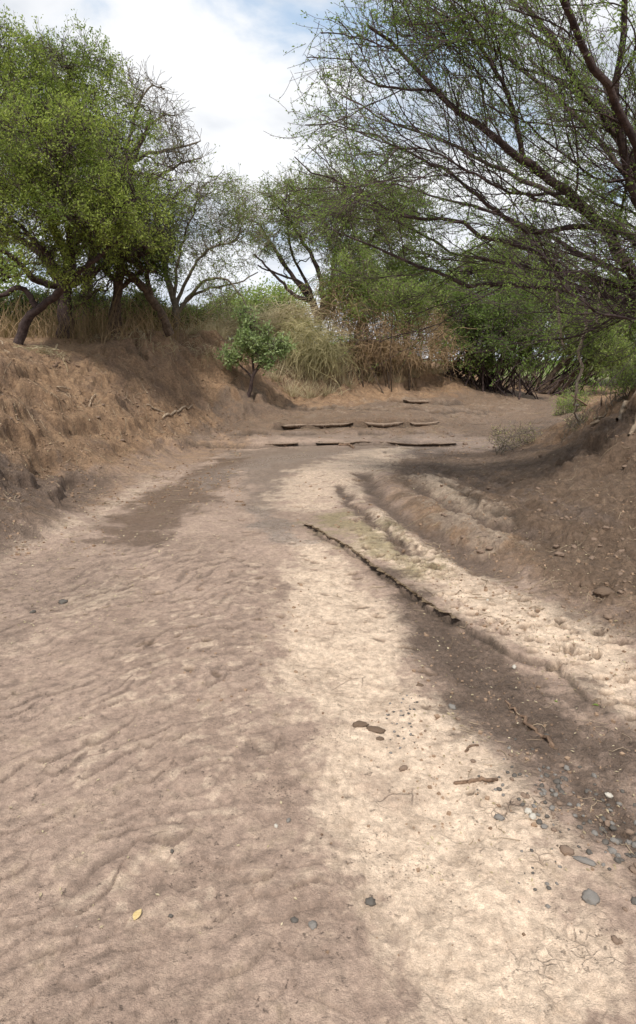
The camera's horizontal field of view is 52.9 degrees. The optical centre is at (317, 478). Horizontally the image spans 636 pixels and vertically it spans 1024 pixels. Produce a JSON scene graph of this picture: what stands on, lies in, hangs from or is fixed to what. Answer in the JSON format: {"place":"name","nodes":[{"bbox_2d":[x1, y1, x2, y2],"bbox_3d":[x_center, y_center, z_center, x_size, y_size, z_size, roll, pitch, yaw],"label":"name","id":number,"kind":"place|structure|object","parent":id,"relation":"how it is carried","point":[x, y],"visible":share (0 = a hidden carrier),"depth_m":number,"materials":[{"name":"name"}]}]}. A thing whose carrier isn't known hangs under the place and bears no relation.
{"place":"outdoors","nodes":[
{"label":"outdoors","id":0,"kind":"place"},
{"bbox_2d":[0,329,635,1023],"bbox_3d":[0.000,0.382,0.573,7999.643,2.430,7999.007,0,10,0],"label":"ground","id":1,"kind":"structure","parent":0,"point":[224,945],"depth_m":3.06,"materials":[{"name":"soil"}]},
{"bbox_2d":[0,279,76,334],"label":"understory bush","id":2,"kind":"object","parent":1,"relation":"on","point":[17,295],"visible":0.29,"depth_m":14.58,"materials":[{"name":"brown plant"}]},
{"bbox_2d":[8,340,72,371],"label":"hanging rootlets","id":3,"kind":"object","parent":1,"relation":"hanging from","point":[48,351],"visible":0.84,"depth_m":11.08,"materials":[{"name":"plant"}]},
{"bbox_2d":[0,224,82,299],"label":"distant tree","id":4,"kind":"object","parent":1,"relation":"on","point":[4,278],"visible":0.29,"depth_m":35.63,"materials":[{"name":"green plant"}]},
{"bbox_2d":[58,599,67,603],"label":"pebble","id":5,"kind":"object","parent":1,"relation":"on","point":[62,601],"visible":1,"depth_m":4.40,"materials":[{"name":"stone"}]},
{"bbox_2d":[52,359,80,367],"bbox_3d":[-4.340,-1.903,10.930,0.245,0.279,0.565,10,14,43],"label":"stick","id":6,"kind":"object","parent":1,"relation":"on","point":[56,364],"visible":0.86,"depth_m":11.00,"materials":[{"name":"brown wood"}]},
{"bbox_2d":[33,278,133,329],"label":"understory bush","id":7,"kind":"object","parent":1,"relation":"on","point":[87,307],"visible":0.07,"depth_m":15.02,"materials":[{"name":"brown plant"}]},
{"bbox_2d":[0,55,178,344],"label":"leaning tree","id":8,"kind":"object","parent":1,"relation":"on","point":[84,214],"visible":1,"depth_m":10.00,"materials":[{"name":"green plant"}]},
{"bbox_2d":[0,5,202,338],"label":"broad tree","id":9,"kind":"object","parent":1,"relation":"on","point":[37,66],"visible":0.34,"depth_m":11.46,"materials":[{"name":"green plant"}]},
{"bbox_2d":[0,286,236,344],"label":"dry undergrowth","id":10,"kind":"object","parent":1,"relation":"on","point":[82,331],"visible":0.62,"depth_m":13.04,"materials":[{"name":"plant"}]},
{"bbox_2d":[53,178,191,336],"bbox_3d":[-3.909,-4.379,12.609,2.806,3.067,2.233,0,10,0],"label":"crooked tree","id":11,"kind":"object","parent":1,"relation":"on","point":[152,300],"visible":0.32,"depth_m":12.61,"materials":[{"name":"green plant"}]},
{"bbox_2d":[65,206,192,335],"bbox_3d":[-3.817,-4.382,12.819,2.572,3.065,2.434,-9,14,-42],"label":"upright tree","id":12,"kind":"object","parent":1,"relation":"on","point":[124,285],"visible":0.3,"depth_m":12.87,"materials":[{"name":"green plant"}]},
{"bbox_2d":[88,331,176,357],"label":"hanging rootlets","id":13,"kind":"object","parent":1,"relation":"hanging from","point":[143,341],"visible":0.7,"depth_m":12.94,"materials":[{"name":"plant"}]},
{"bbox_2d":[133,909,140,919],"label":"fallen leaf","id":14,"kind":"object","parent":1,"relation":"on","point":[136,914],"visible":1,"depth_m":1.88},
{"bbox_2d":[76,46,219,329],"bbox_3d":[-3.570,-6.125,14.265,2.958,5.914,2.874,9,14,39],"label":"thorn tree","id":15,"kind":"object","parent":1,"relation":"on","point":[174,145],"visible":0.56,"depth_m":13.69,"materials":[{"name":"green plant"}]},
{"bbox_2d":[104,283,195,335],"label":"understory bush","id":16,"kind":"object","parent":1,"relation":"on","point":[137,301],"visible":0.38,"depth_m":14.60,"materials":[{"name":"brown plant"}]},
{"bbox_2d":[146,404,164,412],"bbox_3d":[-3.050,-1.323,12.007,0.058,0.200,0.410,10,14,43],"label":"stick","id":17,"kind":"object","parent":1,"relation":"on","point":[154,408],"visible":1,"depth_m":11.98,"materials":[{"name":"brown wood"}]},
{"bbox_2d":[162,405,192,417],"bbox_3d":[-2.752,-1.318,12.464,0.085,0.206,0.979,5,11,23],"label":"stick","id":18,"kind":"object","parent":1,"relation":"on","point":[173,412],"visible":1,"depth_m":12.39,"materials":[{"name":"brown wood"}]},
{"bbox_2d":[181,321,200,334],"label":"dry grass tuft","id":19,"kind":"object","parent":1,"relation":"on","point":[191,331],"visible":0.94,"depth_m":14.60,"materials":[{"name":"plant"}]},
{"bbox_2d":[162,297,235,337],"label":"understory bush","id":20,"kind":"object","parent":1,"relation":"on","point":[195,311],"visible":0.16,"depth_m":16.43,"materials":[{"name":"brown plant"}]},
{"bbox_2d":[181,335,226,372],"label":"hanging rootlets","id":21,"kind":"object","parent":1,"relation":"hanging from","point":[205,350],"visible":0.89,"depth_m":14.23,"materials":[{"name":"plant"}]},
{"bbox_2d":[153,155,270,330],"bbox_3d":[-2.491,-5.277,14.610,3.013,3.764,2.716,0,10,0],"label":"slender acacia","id":22,"kind":"object","parent":1,"relation":"on","point":[237,213],"visible":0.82,"depth_m":14.36,"materials":[{"name":"green plant"}]},
{"bbox_2d":[207,316,236,339],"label":"dry grass tuft","id":23,"kind":"object","parent":1,"relation":"on","point":[224,335],"visible":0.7,"depth_m":15.16,"materials":[{"name":"plant"}]},
{"bbox_2d":[187,294,286,342],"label":"bank bush","id":24,"kind":"object","parent":1,"relation":"on","point":[229,313],"visible":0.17,"depth_m":18.46,"materials":[{"name":"green plant"}]},
{"bbox_2d":[198,280,290,308],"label":"distant tree","id":25,"kind":"object","parent":1,"relation":"on","point":[259,295],"visible":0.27,"depth_m":51.09,"materials":[{"name":"green plant"}]},
{"bbox_2d":[214,296,298,396],"bbox_3d":[-1.354,-2.838,14.211,1.918,2.372,1.298,0,10,0],"label":"sapling","id":26,"kind":"object","parent":1,"relation":"on","point":[251,343],"visible":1,"depth_m":14.04,"materials":[{"name":"green plant"}]},
{"bbox_2d":[180,283,333,356],"bbox_3d":[-1.686,-4.122,16.616,4.925,2.082,3.680,-4,11,-22],"label":"beige brush","id":27,"kind":"object","parent":1,"relation":"on","point":[223,321],"visible":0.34,"depth_m":16.73,"materials":[{"name":"plant"}]},
{"bbox_2d":[257,356,299,381],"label":"dry grass tuft","id":28,"kind":"object","parent":1,"relation":"on","point":[273,375],"visible":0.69,"depth_m":16.13,"materials":[{"name":"plant"}]},
{"bbox_2d":[241,276,316,324],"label":"distant tree","id":29,"kind":"object","parent":1,"relation":"on","point":[281,294],"visible":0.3,"depth_m":54.17,"materials":[{"name":"green plant"}]},
{"bbox_2d":[265,442,297,444],"bbox_3d":[-1.216,-0.682,12.551,1.779,0.124,0.422,2,11,13],"label":"mud ledge","id":30,"kind":"object","parent":1,"relation":"on","point":[280,443],"visible":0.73,"depth_m":12.24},
{"bbox_2d":[271,356,301,372],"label":"dry grass tuft","id":31,"kind":"object","parent":1,"relation":"on","point":[284,366],"visible":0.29,"depth_m":16.89,"materials":[{"name":"plant"}]},
{"bbox_2d":[269,367,315,396],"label":"dry grass tuft","id":32,"kind":"object","parent":1,"relation":"on","point":[294,391],"visible":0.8,"depth_m":16.08,"materials":[{"name":"plant"}]},
{"bbox_2d":[290,916,297,922],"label":"pebble","id":33,"kind":"object","parent":1,"relation":"on","point":[294,919],"visible":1,"depth_m":1.86,"materials":[{"name":"stone"}]},
{"bbox_2d":[275,354,323,378],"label":"dry grass tuft","id":34,"kind":"object","parent":1,"relation":"on","point":[296,371],"visible":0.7,"depth_m":16.66,"materials":[{"name":"plant"}]},
{"bbox_2d":[286,369,330,399],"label":"dry grass tuft","id":35,"kind":"object","parent":1,"relation":"on","point":[309,393],"visible":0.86,"depth_m":16.20,"materials":[{"name":"plant"}]},
{"bbox_2d":[308,920,316,929],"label":"pebble","id":36,"kind":"object","parent":1,"relation":"on","point":[312,924],"visible":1,"depth_m":1.83,"materials":[{"name":"grey stone"}]},
{"bbox_2d":[258,293,374,393],"bbox_3d":[-0.312,-3.550,16.771,3.476,2.573,2.826,6,12,30],"label":"straw creeper","id":37,"kind":"object","parent":1,"relation":"on","point":[312,344],"visible":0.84,"depth_m":16.40,"materials":[{"name":"plant"}]},
{"bbox_2d":[282,423,350,428],"bbox_3d":[-0.061,-1.150,13.882,1.778,0.200,0.684,0,10,0],"label":"log","id":38,"kind":"object","parent":1,"relation":"on","point":[290,426],"visible":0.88,"depth_m":13.70,"materials":[{"name":"wood"}]},
{"bbox_2d":[0,332,635,854],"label":"twig litter","id":39,"kind":"object","parent":1,"relation":"on","point":[362,522],"visible":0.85,"depth_m":7.50,"materials":[{"name":"wood"}]},
{"bbox_2d":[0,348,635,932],"bbox_3d":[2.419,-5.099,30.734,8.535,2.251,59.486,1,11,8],"label":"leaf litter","id":40,"kind":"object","parent":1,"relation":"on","point":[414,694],"visible":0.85,"depth_m":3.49,"materials":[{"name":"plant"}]},
{"bbox_2d":[298,363,341,382],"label":"dry grass tuft","id":41,"kind":"object","parent":1,"relation":"on","point":[317,378],"visible":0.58,"depth_m":16.86,"materials":[{"name":"plant"}]},
{"bbox_2d":[311,376,347,396],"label":"dry grass tuft","id":42,"kind":"object","parent":1,"relation":"on","point":[326,393],"visible":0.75,"depth_m":16.53,"materials":[{"name":"plant"}]},
{"bbox_2d":[309,356,355,375],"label":"dry grass tuft","id":43,"kind":"object","parent":1,"relation":"on","point":[344,368],"visible":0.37,"depth_m":17.26,"materials":[{"name":"plant"}]},
{"bbox_2d":[221,155,447,323],"bbox_3d":[0.425,-6.657,18.198,6.229,4.475,5.143,0,10,0],"label":"umbrella acacia","id":44,"kind":"object","parent":1,"relation":"on","point":[270,245],"visible":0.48,"depth_m":17.61,"materials":[{"name":"green plant"}]},
{"bbox_2d":[338,443,354,448],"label":"stick","id":45,"kind":"object","parent":1,"relation":"on","point":[347,444],"visible":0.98,"depth_m":12.27,"materials":[{"name":"brown wood"}]},
{"bbox_2d":[331,369,363,388],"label":"dry grass tuft","id":46,"kind":"object","parent":1,"relation":"on","point":[348,382],"visible":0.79,"depth_m":17.05,"materials":[{"name":"plant"}]},
{"bbox_2d":[352,720,368,727],"bbox_3d":[0.190,1.093,2.844,0.076,0.020,0.045,-1,10,-4],"label":"mud clod","id":47,"kind":"object","parent":1,"relation":"on","point":[359,723],"visible":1,"depth_m":2.84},
{"bbox_2d":[287,263,441,388],"bbox_3d":[1.327,-4.177,17.422,4.540,3.633,3.143,0,10,0],"label":"dry creeper","id":48,"kind":"object","parent":1,"relation":"on","point":[376,348],"visible":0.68,"depth_m":17.14,"materials":[{"name":"plant"}]},
{"bbox_2d":[317,279,417,337],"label":"distant tree","id":49,"kind":"object","parent":1,"relation":"on","point":[356,301],"depth_m":43.87,"materials":[{"name":"green plant"}]},
{"bbox_2d":[359,370,380,382],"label":"dry grass tuft","id":50,"kind":"object","parent":1,"relation":"on","point":[367,376],"visible":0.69,"depth_m":17.72,"materials":[{"name":"plant"}]},
{"bbox_2d":[365,897,375,906],"bbox_3d":[0.160,1.286,1.940,0.036,0.022,0.032,-3,13,10],"label":"pebble","id":51,"kind":"object","parent":1,"relation":"on","point":[370,901],"visible":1,"depth_m":1.93,"materials":[{"name":"stone"}]},
{"bbox_2d":[366,726,385,733],"bbox_3d":[0.254,1.105,2.817,0.091,0.021,0.049,3,11,17],"label":"mud clod","id":52,"kind":"object","parent":1,"relation":"on","point":[377,729],"visible":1,"depth_m":2.81,"materials":[{"name":"soil"}]},
{"bbox_2d":[303,230,449,393],"bbox_3d":[1.595,-4.526,17.482,4.017,4.456,3.029,4,11,23],"label":"creeper bush","id":53,"kind":"object","parent":1,"relation":"on","point":[376,287],"visible":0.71,"depth_m":16.99,"materials":[{"name":"green plant"}]},
{"bbox_2d":[304,524,456,618],"bbox_3d":[0.371,0.653,5.072,0.126,0.072,2.586,-4,11,-21],"label":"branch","id":54,"kind":"object","parent":1,"relation":"on","point":[379,569],"visible":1,"depth_m":4.79,"materials":[{"name":"wood"}]},
{"bbox_2d":[364,422,402,427],"bbox_3d":[1.389,-1.130,13.616,0.865,0.183,0.510,0,10,0],"label":"log","id":55,"kind":"object","parent":1,"relation":"on","point":[379,425],"visible":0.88,"depth_m":13.42,"materials":[{"name":"wood"}]},
{"bbox_2d":[323,441,455,445],"bbox_3d":[1.292,-0.695,12.441,2.742,0.100,0.497,0,10,0],"label":"log","id":56,"kind":"object","parent":1,"relation":"on","point":[415,444],"visible":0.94,"depth_m":12.29,"materials":[{"name":"wood"}]},
{"bbox_2d":[392,374,409,382],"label":"dry grass tuft","id":57,"kind":"object","parent":1,"relation":"on","point":[396,379],"visible":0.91,"depth_m":17.75,"materials":[{"name":"plant"}]},
{"bbox_2d":[399,765,407,771],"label":"pebble","id":58,"kind":"object","parent":1,"relation":"on","point":[403,767],"visible":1,"depth_m":2.55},
{"bbox_2d":[383,315,426,346],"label":"distant tree","id":59,"kind":"object","parent":1,"relation":"on","point":[410,323],"visible":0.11,"depth_m":58.67,"materials":[{"name":"green plant"}]},
{"bbox_2d":[355,240,465,371],"bbox_3d":[2.961,-5.261,19.872,3.645,4.253,3.058,0,10,0],"label":"fresh bush","id":60,"kind":"object","parent":1,"relation":"on","point":[398,266],"visible":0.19,"depth_m":19.20,"materials":[{"name":"green plant"}]},
{"bbox_2d":[398,364,430,377],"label":"dry grass tuft","id":61,"kind":"object","parent":1,"relation":"on","point":[414,371],"visible":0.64,"depth_m":18.61,"materials":[{"name":"plant"}]},
{"bbox_2d":[405,400,428,403],"bbox_3d":[2.816,-1.984,16.561,1.376,0.166,0.508,-3,11,-17],"label":"mud ledge","id":62,"kind":"object","parent":1,"relation":"on","point":[416,402],"visible":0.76,"depth_m":16.28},
{"bbox_2d":[411,421,438,425],"bbox_3d":[2.238,-1.163,13.742,0.674,0.161,0.432,-3,11,-15],"label":"stick","id":63,"kind":"object","parent":1,"relation":"on","point":[423,424],"visible":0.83,"depth_m":13.55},
{"bbox_2d":[381,291,477,380],"bbox_3d":[2.994,-4.017,18.164,3.347,2.544,3.192,0,10,0],"label":"bush","id":64,"kind":"object","parent":1,"relation":"on","point":[430,339],"visible":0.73,"depth_m":18.02,"materials":[{"name":"plant"}]},
{"bbox_2d":[421,363,449,373],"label":"dry grass tuft","id":65,"kind":"object","parent":1,"relation":"on","point":[437,370],"visible":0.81,"depth_m":19.08,"materials":[{"name":"plant"}]},
{"bbox_2d":[248,0,635,436],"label":"overhanging tree","id":66,"kind":"object","parent":1,"relation":"on","point":[617,126],"visible":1,"depth_m":5.63,"materials":[{"name":"green plant"}]},
{"bbox_2d":[556,292,563,343],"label":"hanging vine","id":67,"kind":"object","parent":66,"relation":"hanging from","point":[557,293],"visible":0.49,"depth_m":6.74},
{"bbox_2d":[571,286,587,425],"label":"hanging vine","id":68,"kind":"object","parent":66,"relation":"hanging from","point":[576,390],"visible":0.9,"depth_m":6.97,"materials":[{"name":"plant"}]},
{"bbox_2d":[596,286,602,322],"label":"hanging vine","id":69,"kind":"object","parent":66,"relation":"hanging from","point":[598,304],"visible":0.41,"depth_m":6.38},
{"bbox_2d":[448,704,456,709],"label":"pebble","id":70,"kind":"object","parent":1,"relation":"on","point":[452,706],"visible":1,"depth_m":3.00,"materials":[{"name":"grey stone"}]},
{"bbox_2d":[464,744,478,751],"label":"stick","id":71,"kind":"object","parent":1,"relation":"on","point":[468,747],"visible":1,"depth_m":2.69,"materials":[{"name":"brown wood"}]},
{"bbox_2d":[453,776,498,784],"bbox_3d":[0.614,1.172,2.480,0.175,0.034,0.022,0,10,0],"label":"stick","id":72,"kind":"object","parent":1,"relation":"on","point":[473,780],"visible":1,"depth_m":2.48,"materials":[{"name":"brown wood"}]},
{"bbox_2d":[421,275,565,399],"bbox_3d":[5.153,-4.236,19.315,4.152,3.788,4.412,0,10,0],"label":"thicket bush","id":73,"kind":"object","parent":1,"relation":"on","point":[478,314],"visible":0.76,"depth_m":18.61,"materials":[{"name":"green plant"}]},
{"bbox_2d":[494,814,504,820],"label":"pebble","id":74,"kind":"object","parent":1,"relation":"on","point":[499,817],"visible":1,"depth_m":2.27,"materials":[{"name":"grey stone"}]},
{"bbox_2d":[482,420,546,454],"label":"shrub","id":75,"kind":"object","parent":1,"relation":"on","point":[516,439],"visible":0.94,"depth_m":10.96,"materials":[{"name":"grey plant"}]},
{"bbox_2d":[422,206,610,392],"bbox_3d":[7.097,-6.384,23.436,7.091,6.561,5.150,-5,12,-26],"label":"tall thicket","id":76,"kind":"object","parent":1,"relation":"on","point":[460,263],"visible":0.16,"depth_m":22.41,"materials":[{"name":"green plant"}]},
{"bbox_2d":[524,807,531,813],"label":"pebble","id":77,"kind":"object","parent":1,"relation":"on","point":[527,810],"visible":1,"depth_m":2.30,"materials":[{"name":"stone"}]},
{"bbox_2d":[505,700,554,747],"bbox_3d":[0.948,1.103,2.886,0.040,0.042,0.392,-3,11,-16],"label":"stick","id":78,"kind":"object","parent":1,"relation":"on","point":[547,737],"visible":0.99,"depth_m":2.84,"materials":[{"name":"brown wood"}]},
{"bbox_2d":[529,812,536,819],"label":"pebble","id":79,"kind":"object","parent":1,"relation":"on","point":[532,815],"visible":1,"depth_m":2.27,"materials":[{"name":"stone"}]},
{"bbox_2d":[528,578,544,589],"bbox_3d":[1.495,0.717,4.324,0.179,0.052,0.050,-6,12,-30],"label":"stick","id":80,"kind":"object","parent":1,"relation":"on","point":[530,588],"visible":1,"depth_m":4.32,"materials":[{"name":"brown wood"}]},
{"bbox_2d":[536,819,542,824],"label":"pebble","id":81,"kind":"object","parent":1,"relation":"on","point":[538,821],"visible":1,"depth_m":2.25,"materials":[{"name":"stone"}]},
{"bbox_2d":[553,779,560,783],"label":"gravel stone","id":82,"kind":"object","parent":1,"relation":"on","point":[556,781],"visible":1,"depth_m":2.47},
{"bbox_2d":[554,551,564,556],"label":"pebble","id":83,"kind":"object","parent":1,"relation":"on","point":[560,554],"visible":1,"depth_m":4.65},
{"bbox_2d":[559,845,574,855],"bbox_3d":[0.827,1.234,2.124,0.045,0.024,0.043,0,10,-1],"label":"pebble","id":84,"kind":"object","parent":1,"relation":"on","point":[568,850],"visible":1,"depth_m":2.11,"materials":[{"name":"stone"}]},
{"bbox_2d":[504,294,635,395],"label":"leaning bush","id":85,"kind":"object","parent":1,"relation":"on","point":[545,387],"visible":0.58,"depth_m":21.62,"materials":[{"name":"green plant"}]},
{"bbox_2d":[505,263,635,389],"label":"bush","id":86,"kind":"object","parent":1,"relation":"on","point":[625,336],"visible":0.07,"depth_m":24.81,"materials":[{"name":"green plant"}]},
{"bbox_2d":[549,385,596,415],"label":"shrub","id":87,"kind":"object","parent":1,"relation":"on","point":[567,402],"visible":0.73,"depth_m":14.35,"materials":[{"name":"green plant"}]},
{"bbox_2d":[560,407,598,442],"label":"shrub","id":88,"kind":"object","parent":1,"relation":"on","point":[573,420],"visible":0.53,"depth_m":9.60,"materials":[{"name":"grey plant"}]},
{"bbox_2d":[561,394,601,414],"bbox_3d":[5.484,-0.759,13.147,1.068,2.181,9.631,2,11,13],"label":"stick","id":89,"kind":"object","parent":1,"relation":"on","point":[584,403],"visible":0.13,"depth_m":12.94,"materials":[{"name":"brown wood"}]},
{"bbox_2d":[572,856,596,866],"bbox_3d":[0.868,1.244,2.081,0.077,0.018,0.026,6,12,28],"label":"pebble","id":90,"kind":"object","parent":1,"relation":"on","point":[585,860],"visible":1,"depth_m":2.07,"materials":[{"name":"grey stone"}]},
{"bbox_2d":[579,580,590,587],"bbox_3d":[1.792,0.705,4.231,0.111,0.058,0.082,1,10,4],"label":"mud clod","id":91,"kind":"object","parent":1,"relation":"on","point":[585,584],"visible":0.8,"depth_m":4.22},
{"bbox_2d":[581,888,599,905],"bbox_3d":[0.829,1.270,1.938,0.052,0.035,0.059,22,25,37],"label":"pebble","id":92,"kind":"object","parent":1,"relation":"on","point":[590,896],"visible":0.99,"depth_m":1.93,"materials":[{"name":"grey stone"}]},
{"bbox_2d":[591,829,597,835],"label":"gravel stone","id":93,"kind":"object","parent":1,"relation":"on","point":[594,832],"visible":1,"depth_m":2.20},
{"bbox_2d":[593,586,615,597],"bbox_3d":[1.813,0.721,4.044,0.135,0.074,0.119,5,12,25],"label":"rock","id":94,"kind":"object","parent":1,"relation":"on","point":[603,591],"visible":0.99,"depth_m":4.02,"materials":[{"name":"stone"}]},
{"bbox_2d":[602,839,608,844],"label":"gravel stone","id":95,"kind":"object","parent":1,"relation":"on","point":[605,841],"visible":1,"depth_m":2.16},
{"bbox_2d":[602,526,609,530],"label":"mud clod","id":96,"kind":"object","parent":1,"relation":"on","point":[605,528],"visible":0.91,"depth_m":4.78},
{"bbox_2d":[604,820,609,826],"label":"gravel stone","id":97,"kind":"object","parent":1,"relation":"on","point":[607,823],"visible":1,"depth_m":2.26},
{"bbox_2d":[603,613,612,619],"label":"mud clod","id":98,"kind":"object","parent":1,"relation":"on","point":[608,616],"visible":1,"depth_m":3.83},
{"bbox_2d":[604,792,612,797],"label":"pebble","id":99,"kind":"object","parent":1,"relation":"on","point":[608,795],"visible":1,"depth_m":2.40,"materials":[{"name":"stone"}]},
{"bbox_2d":[607,847,616,853],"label":"gravel stone","id":100,"kind":"object","parent":1,"relation":"on","point":[611,850],"visible":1,"depth_m":2.12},
{"bbox_2d":[609,825,616,830],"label":"gravel stone","id":101,"kind":"object","parent":1,"relation":"on","point":[612,828],"visible":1,"depth_m":2.23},
{"bbox_2d":[610,837,619,844],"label":"gravel stone","id":102,"kind":"object","parent":1,"relation":"on","point":[613,840],"visible":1,"depth_m":2.16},
{"bbox_2d":[595,358,635,419],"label":"shrub","id":103,"kind":"object","parent":1,"relation":"on","point":[627,373],"visible":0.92,"depth_m":9.25,"materials":[{"name":"green plant"}]},
{"bbox_2d":[611,935,619,944],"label":"gravel stone","id":104,"kind":"object","parent":1,"relation":"on","point":[615,940],"visible":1,"depth_m":1.79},
{"bbox_2d":[614,857,620,863],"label":"gravel stone","id":105,"kind":"object","parent":1,"relation":"on","point":[617,860],"visible":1,"depth_m":2.08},
{"bbox_2d":[625,829,634,834],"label":"gravel stone","id":106,"kind":"object","parent":1,"relation":"on","point":[629,831],"visible":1,"depth_m":2.22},
{"bbox_2d":[629,865,635,873],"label":"gravel stone","id":107,"kind":"object","parent":1,"relation":"on","point":[632,868],"visible":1,"depth_m":2.04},
{"bbox_2d":[631,896,635,904],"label":"gravel stone","id":108,"kind":"object","parent":1,"relation":"on","point":[633,900],"visible":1,"depth_m":1.92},
{"bbox_2d":[0,0,635,360],"label":"sky","id":109,"kind":"structure","parent":0,"point":[225,59],"materials":[{"name":"white"}]},
{"bbox_2d":[434,357,634,391],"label":"grass","id":110,"kind":"structure","parent":0,"point":[561,373],"depth_m":29.97,"materials":[{"name":"plant"}]}
]}

